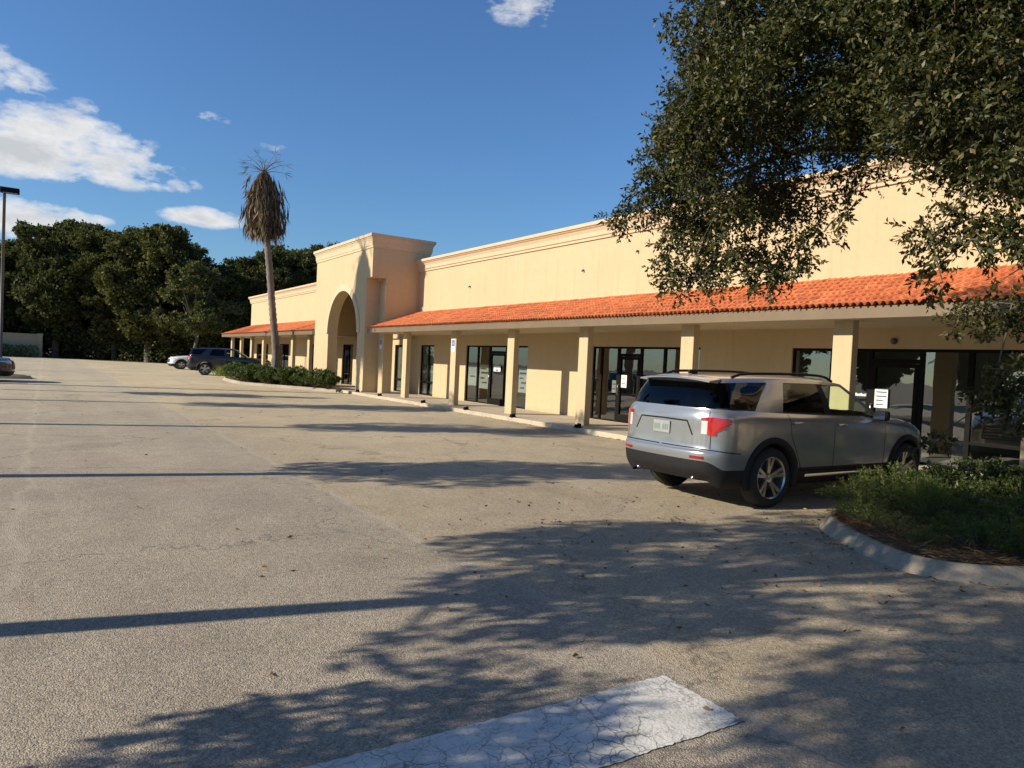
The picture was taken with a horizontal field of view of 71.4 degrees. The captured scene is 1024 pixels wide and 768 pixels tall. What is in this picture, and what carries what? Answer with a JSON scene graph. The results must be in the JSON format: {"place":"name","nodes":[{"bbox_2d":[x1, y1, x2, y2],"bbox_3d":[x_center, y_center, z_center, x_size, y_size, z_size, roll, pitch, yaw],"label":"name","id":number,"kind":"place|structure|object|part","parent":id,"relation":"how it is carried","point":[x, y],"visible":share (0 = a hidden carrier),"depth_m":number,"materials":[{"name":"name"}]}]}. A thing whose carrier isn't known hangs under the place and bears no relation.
{"place":"outdoors","nodes":[
{"label":"outdoors","id":0,"kind":"place"},
{"bbox_2d":[42,348,167,363],"bbox_3d":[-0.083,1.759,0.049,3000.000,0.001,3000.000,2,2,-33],"label":"ground","id":1,"kind":"structure","parent":0,"point":[44,356],"depth_m":82.58,"materials":[{"name":"green plant"}]},
{"bbox_2d":[0,239,16,251],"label":"oak tree","id":2,"kind":"object","parent":1,"relation":"on","point":[9,243],"visible":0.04,"depth_m":83.56,"materials":[{"name":"green plant"}]},
{"bbox_2d":[0,250,19,308],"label":"oak tree","id":3,"kind":"object","parent":1,"relation":"on","point":[11,301],"visible":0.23,"depth_m":82.37,"materials":[{"name":"green plant"}]},
{"bbox_2d":[0,249,32,333],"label":"oak tree","id":4,"kind":"object","parent":1,"relation":"on","point":[12,322],"visible":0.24,"depth_m":82.03,"materials":[{"name":"green plant"}]},
{"bbox_2d":[2,332,42,356],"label":"boundary wall","id":5,"kind":"structure","parent":1,"relation":"on","point":[17,339],"depth_m":79.09,"materials":[{"name":"paint"}]},
{"bbox_2d":[0,222,105,357],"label":"oak tree","id":6,"kind":"object","parent":1,"relation":"on","point":[46,291],"visible":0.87,"depth_m":80.16,"materials":[{"name":"green plant"}]},
{"bbox_2d":[14,218,107,331],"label":"oak tree","id":7,"kind":"object","parent":1,"relation":"on","point":[67,224],"visible":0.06,"depth_m":91.37,"materials":[{"name":"green plant"}]},
{"bbox_2d":[64,227,147,360],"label":"oak tree","id":8,"kind":"object","parent":1,"relation":"on","point":[85,264],"visible":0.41,"depth_m":80.64,"materials":[{"name":"green plant"}]},
{"bbox_2d":[89,225,141,325],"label":"oak tree","id":9,"kind":"object","parent":1,"relation":"on","point":[131,229],"depth_m":93.86,"materials":[{"name":"green plant"}]},
{"bbox_2d":[31,320,249,362],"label":"undergrowth","id":10,"kind":"object","parent":1,"relation":"on","point":[79,344],"visible":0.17,"depth_m":82.88,"materials":[{"name":"green plant"}]},
{"bbox_2d":[88,222,204,362],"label":"oak tree","id":11,"kind":"object","parent":1,"relation":"on","point":[151,250],"visible":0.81,"depth_m":78.47,"materials":[{"name":"green plant"}]},
{"bbox_2d":[183,242,208,305],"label":"oak tree","id":12,"kind":"object","parent":1,"relation":"on","point":[203,249],"visible":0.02,"depth_m":98.53,"materials":[{"name":"green plant"}]},
{"bbox_2d":[146,254,246,349],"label":"oak tree","id":13,"kind":"object","parent":1,"relation":"on","point":[227,286],"visible":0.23,"depth_m":81.97,"materials":[{"name":"green plant"}]},
{"bbox_2d":[218,263,239,272],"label":"oak tree","id":14,"kind":"object","parent":1,"relation":"on","point":[230,266],"depth_m":101.40,"materials":[{"name":"green plant"}]},
{"bbox_2d":[220,256,247,276],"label":"oak tree","id":15,"kind":"object","parent":1,"relation":"on","point":[229,261],"visible":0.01,"depth_m":102.18,"materials":[{"name":"green plant"}]},
{"bbox_2d":[212,271,261,356],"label":"oak tree","id":16,"kind":"object","parent":1,"relation":"on","point":[235,322],"visible":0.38,"depth_m":84.94,"materials":[{"name":"green plant"}]},
{"bbox_2d":[233,248,316,339],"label":"oak tree","id":17,"kind":"object","parent":1,"relation":"on","point":[256,270],"visible":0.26,"depth_m":87.03,"materials":[{"name":"green plant"}]},
{"bbox_2d":[255,242,315,259],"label":"oak tree","id":18,"kind":"object","parent":1,"relation":"on","point":[281,246],"visible":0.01,"depth_m":102.91,"materials":[{"name":"green plant"}]},
{"bbox_2d":[286,250,316,284],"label":"oak tree","id":19,"kind":"object","parent":1,"relation":"on","point":[304,258],"visible":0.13,"depth_m":89.87,"materials":[{"name":"green plant"}]},
{"bbox_2d":[308,262,316,274],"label":"oak tree","id":20,"kind":"object","parent":1,"relation":"on","point":[314,269],"visible":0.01,"depth_m":90.35,"materials":[{"name":"green plant"}]},
{"bbox_2d":[287,241,339,257],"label":"oak tree","id":21,"kind":"object","parent":1,"relation":"on","point":[316,248],"visible":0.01,"depth_m":107.15,"materials":[{"name":"green plant"}]},
{"bbox_2d":[221,134,1023,473],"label":"shopping plaza building","id":22,"kind":"structure","parent":1,"relation":"on","point":[559,324],"depth_m":20.77,"materials":[{"name":"paint"}]},
{"bbox_2d":[283,344,288,368],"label":"window","id":23,"kind":"structure","parent":22,"relation":"in","point":[284,344],"depth_m":52.41,"materials":[{"name":"black metal"}]},
{"bbox_2d":[342,344,348,383],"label":"window","id":24,"kind":"structure","parent":22,"relation":"in","point":[344,344],"depth_m":41.97,"materials":[{"name":"black metal"}]},
{"bbox_2d":[348,345,352,384],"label":"window","id":25,"kind":"structure","parent":22,"relation":"in","point":[349,373],"depth_m":41.22,"materials":[{"name":"black metal"}]},
{"bbox_2d":[394,345,402,391],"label":"window","id":26,"kind":"structure","parent":22,"relation":"in","point":[398,378],"depth_m":35.66,"materials":[{"name":"black glass"}]},
{"bbox_2d":[420,345,428,394],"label":"window","id":27,"kind":"structure","parent":22,"relation":"in","point":[426,351],"depth_m":33.24,"materials":[{"name":"black glass"}]},
{"bbox_2d":[427,345,433,395],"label":"window","id":28,"kind":"structure","parent":22,"relation":"in","point":[432,357],"depth_m":32.65,"materials":[{"name":"black glass"}]},
{"bbox_2d":[451,339,455,351],"bbox_3d":[-2.187,-1.438,26.497,0.012,0.470,0.300,2,2,-33],"label":"parking sign","id":29,"kind":"object","parent":22,"relation":"attached to","point":[453,345],"visible":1,"depth_m":26.48,"materials":[{"name":"metal"}]},
{"bbox_2d":[465,345,477,401],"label":"window","id":30,"kind":"structure","parent":22,"relation":"in","point":[468,346],"depth_m":29.67,"materials":[{"name":"black metal"}]},
{"bbox_2d":[468,365,476,385],"bbox_3d":[-1.629,-0.355,29.357,0.004,0.820,0.700,2,2,-33],"label":"paper notice","id":31,"kind":"object","parent":22,"relation":"attached to","point":[472,372],"visible":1,"depth_m":29.36,"materials":[{"name":"white paper"}]},
{"bbox_2d":[476,346,489,403],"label":"window","id":32,"kind":"structure","parent":22,"relation":"in","point":[479,347],"depth_m":28.92,"materials":[{"name":"black glass"}]},
{"bbox_2d":[479,364,488,388],"bbox_3d":[-1.115,-0.298,28.572,0.004,0.960,0.740,2,2,-33],"label":"paper notice","id":33,"kind":"object","parent":22,"relation":"attached to","point":[483,378],"visible":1,"depth_m":28.60,"materials":[{"name":"white paper"}]},
{"bbox_2d":[494,366,500,371],"bbox_3d":[-0.581,-0.598,27.660,0.004,0.220,0.500,2,2,-33],"label":"paper notice","id":34,"kind":"object","parent":22,"relation":"attached to","point":[497,368],"visible":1,"depth_m":27.63,"materials":[{"name":"white paper"}]},
{"bbox_2d":[488,346,506,405],"bbox_3d":[-0.585,-0.334,27.678,0.163,2.310,1.210,2,2,-33],"label":"door","id":35,"kind":"structure","parent":22,"relation":"in","point":[493,401],"depth_m":27.81,"materials":[{"name":"black metal"}]},
{"bbox_2d":[504,346,527,408],"bbox_3d":[0.191,-0.266,26.569,0.080,2.310,1.500,2,2,-33],"label":"window","id":36,"kind":"structure","parent":22,"relation":"in","point":[519,346],"depth_m":27.13,"materials":[{"name":"black metal"}]},
{"bbox_2d":[518,368,526,392],"bbox_3d":[0.398,-0.132,26.264,0.004,0.900,0.550,2,2,-33],"label":"paper notice","id":37,"kind":"object","parent":22,"relation":"attached to","point":[522,380],"visible":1,"depth_m":26.27,"materials":[{"name":"white paper"}]},
{"bbox_2d":[590,346,601,418],"bbox_3d":[2.714,-0.039,22.723,0.080,2.310,0.390,2,2,-33],"label":"window","id":38,"kind":"structure","parent":22,"relation":"in","point":[595,348],"depth_m":22.83,"materials":[{"name":"black metal"}]},
{"bbox_2d":[598,347,618,421],"bbox_3d":[3.039,-0.010,22.226,0.080,2.310,0.800,2,2,-33],"label":"window","id":39,"kind":"structure","parent":22,"relation":"in","point":[603,348],"depth_m":22.50,"materials":[{"name":"black metal"}]},
{"bbox_2d":[612,380,615,392],"bbox_3d":[3.171,0.077,22.036,0.004,0.380,0.230,2,2,-33],"label":"paper notice","id":40,"kind":"object","parent":22,"relation":"attached to","point":[613,386],"visible":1,"depth_m":22.04,"materials":[{"name":"white paper"}]},
{"bbox_2d":[621,375,626,387],"bbox_3d":[3.393,-0.081,21.592,0.004,0.380,0.240,2,2,-33],"label":"paper notice","id":41,"kind":"object","parent":22,"relation":"attached to","point":[623,381],"visible":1,"depth_m":21.60,"materials":[{"name":"white paper"}]},
{"bbox_2d":[615,347,641,423],"bbox_3d":[3.498,0.033,21.452,0.163,2.310,1.000,2,2,-33],"label":"door","id":42,"kind":"structure","parent":22,"relation":"in","point":[621,418],"depth_m":21.67,"materials":[{"name":"black metal"}]},
{"bbox_2d":[639,347,664,391],"bbox_3d":[4.066,0.082,20.660,0.080,2.310,0.950,2,2,-33],"label":"window","id":43,"kind":"structure","parent":22,"relation":"in","point":[643,348],"depth_m":20.99,"materials":[{"name":"black metal"}]},
{"bbox_2d":[664,347,700,372],"bbox_3d":[4.696,0.139,19.700,0.080,2.310,1.350,2,2,-33],"label":"window","id":44,"kind":"structure","parent":22,"relation":"in","point":[666,348],"depth_m":20.19,"materials":[{"name":"black metal"}]},
{"bbox_2d":[792,348,832,403],"bbox_3d":[6.873,0.335,16.380,0.080,2.310,1.000,2,2,-33],"label":"window","id":45,"kind":"structure","parent":22,"relation":"in","point":[795,350],"depth_m":16.37,"materials":[{"name":"black metal"}]},
{"bbox_2d":[857,349,870,411],"bbox_3d":[7.388,0.381,15.594,0.080,2.310,0.880,2,2,-33],"label":"window","id":46,"kind":"structure","parent":22,"relation":"in","point":[859,350],"depth_m":15.21,"materials":[{"name":"black metal"}]},
{"bbox_2d":[874,388,887,407],"bbox_3d":[7.748,0.301,14.952,0.004,0.400,0.280,2,2,-33],"label":"paper notice","id":47,"kind":"object","parent":22,"relation":"attached to","point":[880,398],"visible":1,"depth_m":14.95,"materials":[{"name":"white paper"}]},
{"bbox_2d":[890,338,897,343],"bbox_3d":[7.865,-0.888,14.683,0.115,0.137,0.137,2,2,-33],"label":"wall lamp","id":48,"kind":"object","parent":22,"relation":"attached to","point":[894,341],"visible":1,"depth_m":14.65,"materials":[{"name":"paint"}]},
{"bbox_2d":[867,349,922,428],"bbox_3d":[7.888,0.428,14.757,0.163,2.310,1.070,2,2,-33],"label":"door","id":49,"kind":"structure","parent":22,"relation":"in","point":[916,364],"depth_m":14.64,"materials":[{"name":"black metal"}]},
{"bbox_2d":[918,349,971,467],"bbox_3d":[8.464,0.478,13.953,0.080,2.310,0.910,2,2,-33],"label":"window","id":50,"kind":"structure","parent":22,"relation":"in","point":[924,354],"depth_m":14.07,"materials":[{"name":"black metal"}]},
{"bbox_2d":[964,350,1023,470],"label":"window","id":51,"kind":"structure","parent":22,"relation":"in","point":[973,359],"depth_m":13.50,"materials":[{"name":"black metal"}]},
{"bbox_2d":[0,0,905,329],"label":"sky","id":52,"kind":"structure","parent":0,"point":[456,125],"materials":[{"name":"blue"}]},
{"bbox_2d":[0,356,1023,767],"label":"parking lot","id":53,"kind":"structure","parent":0,"point":[164,624],"depth_m":5.34,"materials":[{"name":"grey asphalt"}]},
{"bbox_2d":[0,357,15,375],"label":"parked car","id":54,"kind":"object","parent":53,"relation":"on","point":[7,367],"visible":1,"depth_m":30.06,"materials":[{"name":"grey metal"}]},
{"bbox_2d":[0,186,19,356],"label":"street lamp","id":55,"kind":"object","parent":53,"relation":"on","point":[8,190],"visible":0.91,"depth_m":41.88,"materials":[{"name":"metal"}]},
{"bbox_2d":[0,374,32,378],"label":"kerb","id":56,"kind":"structure","parent":53,"relation":"on","point":[17,377],"depth_m":32.69,"materials":[{"name":"concrete"}]},
{"bbox_2d":[2,343,39,356],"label":"hedge","id":57,"kind":"object","parent":53,"relation":"on","point":[6,352],"visible":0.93,"depth_m":77.89,"materials":[{"name":"green plant"}]},
{"bbox_2d":[167,353,229,368],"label":"parked car","id":58,"kind":"object","parent":53,"relation":"on","point":[175,362],"visible":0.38,"depth_m":59.63,"materials":[{"name":"white metal"}]},
{"bbox_2d":[151,257,245,347],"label":"oak tree","id":59,"kind":"object","parent":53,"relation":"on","point":[202,310],"visible":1,"depth_m":75.01,"materials":[{"name":"green plant"}]},
{"bbox_2d":[186,347,270,374],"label":"parked car","id":60,"kind":"object","parent":53,"relation":"on","point":[211,358],"visible":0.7,"depth_m":48.89,"materials":[{"name":"blue metal"}]},
{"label":"side window","id":61,"kind":"part","parent":60,"relation":"part of","materials":[{"name":"black glass"}]},
{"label":"side window","id":62,"kind":"part","parent":60,"relation":"part of","materials":[{"name":"black glass"}]},
{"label":"door","id":63,"kind":"part","parent":60,"relation":"part of","materials":[{"name":"blue paint"}]},
{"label":"door","id":64,"kind":"part","parent":60,"relation":"part of","materials":[{"name":"blue paint"}]},
{"bbox_2d":[222,376,339,392],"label":"kerb","id":65,"kind":"structure","parent":53,"relation":"on","point":[282,386],"depth_m":36.02,"materials":[{"name":"concrete"}]},
{"bbox_2d":[226,377,328,388],"bbox_3d":[-13.451,-0.128,39.242,3.054,0.104,14.265,2,2,-33],"label":"planting bed","id":66,"kind":"object","parent":65,"relation":"in","point":[277,383],"visible":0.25,"depth_m":37.24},
{"bbox_2d":[203,365,227,376],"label":"grass tuft","id":67,"kind":"object","parent":66,"relation":"on","point":[219,372],"visible":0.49,"depth_m":43.47,"materials":[{"name":"green plant"}]},
{"bbox_2d":[223,362,243,377],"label":"shrub","id":68,"kind":"object","parent":66,"relation":"on","point":[231,367],"visible":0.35,"depth_m":40.41,"materials":[{"name":"green plant"}]},
{"bbox_2d":[223,361,243,377],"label":"shrub","id":69,"kind":"object","parent":66,"relation":"on","point":[225,367],"visible":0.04,"depth_m":42.07,"materials":[{"name":"green plant"}]},
{"bbox_2d":[228,365,249,381],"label":"shrub","id":70,"kind":"object","parent":66,"relation":"on","point":[232,373],"visible":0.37,"depth_m":38.13,"materials":[{"name":"green plant"}]},
{"bbox_2d":[235,364,262,381],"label":"shrub","id":71,"kind":"object","parent":66,"relation":"on","point":[247,372],"visible":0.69,"depth_m":37.55,"materials":[{"name":"green plant"}]},
{"bbox_2d":[238,145,292,367],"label":"palm tree","id":72,"kind":"object","parent":66,"relation":"on","point":[262,211],"visible":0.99,"depth_m":40.67,"materials":[{"name":"brown plant"}]},
{"bbox_2d":[253,365,278,383],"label":"shrub","id":73,"kind":"object","parent":66,"relation":"on","point":[264,376],"visible":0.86,"depth_m":36.56,"materials":[{"name":"green plant"}]},
{"bbox_2d":[272,366,297,384],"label":"shrub","id":74,"kind":"object","parent":66,"relation":"on","point":[284,374],"visible":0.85,"depth_m":35.99,"materials":[{"name":"green plant"}]},
{"bbox_2d":[288,370,309,385],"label":"shrub","id":75,"kind":"object","parent":66,"relation":"on","point":[294,378],"visible":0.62,"depth_m":35.57,"materials":[{"name":"green plant"}]},
{"bbox_2d":[292,364,307,370],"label":"shrub","id":76,"kind":"object","parent":66,"relation":"on","point":[299,368],"visible":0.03,"depth_m":38.76,"materials":[{"name":"green plant"}]},
{"bbox_2d":[299,367,324,387],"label":"shrub","id":77,"kind":"object","parent":66,"relation":"on","point":[308,378],"visible":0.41,"depth_m":34.93,"materials":[{"name":"green plant"}]},
{"bbox_2d":[312,368,342,388],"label":"shrub","id":78,"kind":"object","parent":66,"relation":"on","point":[327,377],"visible":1,"depth_m":34.45,"materials":[{"name":"green plant"}]},
{"bbox_2d":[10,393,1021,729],"bbox_3d":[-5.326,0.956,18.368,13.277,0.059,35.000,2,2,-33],"label":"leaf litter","id":79,"kind":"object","parent":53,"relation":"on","point":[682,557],"visible":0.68,"depth_m":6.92,"materials":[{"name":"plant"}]},
{"bbox_2d":[301,675,743,767],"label":"stop bar","id":80,"kind":"object","parent":53,"relation":"on","point":[597,729],"visible":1,"depth_m":3.38,"materials":[{"name":"paint"}]},
{"bbox_2d":[626,369,920,506],"bbox_3d":[4.253,0.737,11.069,5.369,1.817,2.297,2,2,-32],"label":"parked car","id":81,"kind":"object","parent":53,"relation":"on","point":[763,439],"visible":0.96,"depth_m":9.65,"materials":[{"name":"silver metal"}]},
{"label":"rear window","id":82,"kind":"part","parent":81,"relation":"part of","materials":[{"name":"black glass"}]},
{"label":"side window","id":83,"kind":"part","parent":81,"relation":"part of","materials":[{"name":"black glass"}]},
{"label":"side window","id":84,"kind":"part","parent":81,"relation":"part of","materials":[{"name":"black glass"}]},
{"bbox_3d":[4.166,0.783,9.859,0.954,0.731,0.107,2,2,-32],"label":"door","id":85,"kind":"part","parent":81,"relation":"part of","materials":[{"name":"silver metal"}]},
{"bbox_3d":[5.107,0.825,10.453,1.272,0.704,0.110,2,2,-32],"label":"door","id":86,"kind":"part","parent":81,"relation":"part of","materials":[{"name":"silver metal"}]},
{"bbox_2d":[819,499,1023,586],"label":"kerb","id":87,"kind":"structure","parent":53,"relation":"on","point":[893,557],"depth_m":6.55,"materials":[{"name":"concrete"}]},
{"bbox_2d":[837,493,1023,565],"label":"planting bed","id":88,"kind":"object","parent":87,"relation":"in","point":[944,558],"visible":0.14,"depth_m":7.06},
{"bbox_2d":[593,0,1023,460],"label":"oak tree","id":89,"kind":"object","parent":88,"relation":"on","point":[943,80],"visible":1,"depth_m":6.85,"materials":[{"name":"green plant"}]},
{"bbox_2d":[815,474,905,512],"bbox_3d":[4.225,1.323,8.632,1.014,0.482,0.988,3,2,2],"label":"fern shrub","id":90,"kind":"object","parent":88,"relation":"on","point":[862,486],"visible":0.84,"depth_m":8.56,"materials":[{"name":"green plant"}]},
{"bbox_2d":[829,492,896,524],"bbox_3d":[3.952,1.387,7.977,0.704,0.364,0.705,1,2,-39],"label":"fern shrub","id":91,"kind":"object","parent":88,"relation":"on","point":[862,506],"visible":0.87,"depth_m":7.93,"materials":[{"name":"green plant"}]},
{"bbox_2d":[837,498,900,519],"bbox_3d":[4.095,1.444,8.231,0.626,0.248,0.652,2,2,-17],"label":"shrub","id":92,"kind":"object","parent":88,"relation":"on","point":[870,509],"visible":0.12,"depth_m":8.17,"materials":[{"name":"green plant"}]},
{"bbox_2d":[858,509,922,533],"bbox_3d":[4.020,1.455,7.542,0.676,0.257,0.650,2,2,-9],"label":"shrub","id":93,"kind":"object","parent":88,"relation":"on","point":[876,520],"visible":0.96,"depth_m":7.54,"materials":[{"name":"green plant"}]},
{"bbox_2d":[848,460,952,506],"bbox_3d":[4.947,1.277,9.110,1.308,0.616,1.306,3,2,21],"label":"fern shrub","id":94,"kind":"object","parent":88,"relation":"on","point":[886,481],"visible":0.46,"depth_m":9.07,"materials":[{"name":"green plant"}]},
{"bbox_2d":[883,492,934,515],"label":"shrub","id":95,"kind":"object","parent":88,"relation":"on","point":[894,500],"visible":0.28,"depth_m":8.55,"materials":[{"name":"green plant"}]},
{"bbox_2d":[821,498,1023,570],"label":"pine straw","id":96,"kind":"object","parent":88,"relation":"on","point":[1004,554],"visible":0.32,"depth_m":6.88,"materials":[{"name":"brown plant"}]},
{"bbox_2d":[891,470,954,510],"bbox_3d":[4.931,1.308,8.564,0.844,0.578,0.794,2,2,-33],"label":"shrub","id":97,"kind":"object","parent":88,"relation":"on","point":[913,491],"visible":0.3,"depth_m":8.51,"materials":[{"name":"green plant"}]},
{"bbox_2d":[902,528,949,546],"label":"fern shrub","id":98,"kind":"object","parent":88,"relation":"on","point":[919,534],"visible":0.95,"depth_m":6.99,"materials":[{"name":"green plant"}]},
{"bbox_2d":[886,459,998,502],"bbox_3d":[5.739,1.312,9.528,1.356,0.599,1.262,4,2,41],"label":"fern shrub","id":99,"kind":"object","parent":88,"relation":"on","point":[937,470],"visible":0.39,"depth_m":9.38,"materials":[{"name":"green plant"}]},
{"bbox_2d":[943,485,1005,514],"bbox_3d":[5.505,1.426,8.605,0.860,0.397,0.881,2,2,-22],"label":"fern shrub","id":100,"kind":"object","parent":88,"relation":"on","point":[963,493],"visible":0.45,"depth_m":8.55,"materials":[{"name":"green plant"}]},
{"bbox_2d":[929,516,1023,554],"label":"shrub","id":101,"kind":"object","parent":88,"relation":"on","point":[968,534],"visible":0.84,"depth_m":6.89,"materials":[{"name":"green plant"}]},
{"bbox_2d":[944,455,1023,499],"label":"fern shrub","id":102,"kind":"object","parent":88,"relation":"on","point":[994,470],"visible":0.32,"depth_m":9.72,"materials":[{"name":"green plant"}]},
{"bbox_2d":[962,512,1023,553],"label":"fern shrub","id":103,"kind":"object","parent":88,"relation":"on","point":[1019,524],"visible":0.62,"depth_m":6.96,"materials":[{"name":"green plant"}]},
{"bbox_2d":[967,470,1023,513],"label":"fern shrub","id":104,"kind":"object","parent":88,"relation":"on","point":[994,487],"visible":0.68,"depth_m":8.90,"materials":[{"name":"green plant"}]},
{"bbox_2d":[983,532,1023,558],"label":"fern shrub","id":105,"kind":"object","parent":88,"relation":"on","point":[1015,552],"visible":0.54,"depth_m":6.74,"materials":[{"name":"green plant"}]},
{"bbox_2d":[1002,464,1023,485],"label":"fern shrub","id":106,"kind":"object","parent":88,"relation":"on","point":[1018,472],"visible":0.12,"depth_m":9.78,"materials":[{"name":"green plant"}]},
{"bbox_2d":[321,383,982,483],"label":"sidewalk","id":107,"kind":"structure","parent":0,"point":[609,429],"depth_m":23.29,"materials":[{"name":"concrete"}]},
{"bbox_2d":[574,423,581,427],"bbox_3d":[1.781,1.124,19.193,0.170,0.124,0.180,2,2,-33],"label":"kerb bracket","id":108,"kind":"object","parent":107,"relation":"on","point":[577,425],"visible":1,"depth_m":19.15,"materials":[{"name":"black metal"}]},
{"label":"low shrub","id":109,"kind":"object","parent":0,"visible":0},
{"bbox_2d":[964,495,1022,512],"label":"fallen branch","id":110,"kind":"object","parent":109,"relation":"on","point":[986,500],"visible":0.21,"depth_m":8.51,"materials":[{"name":"brown wood"}]}
]}

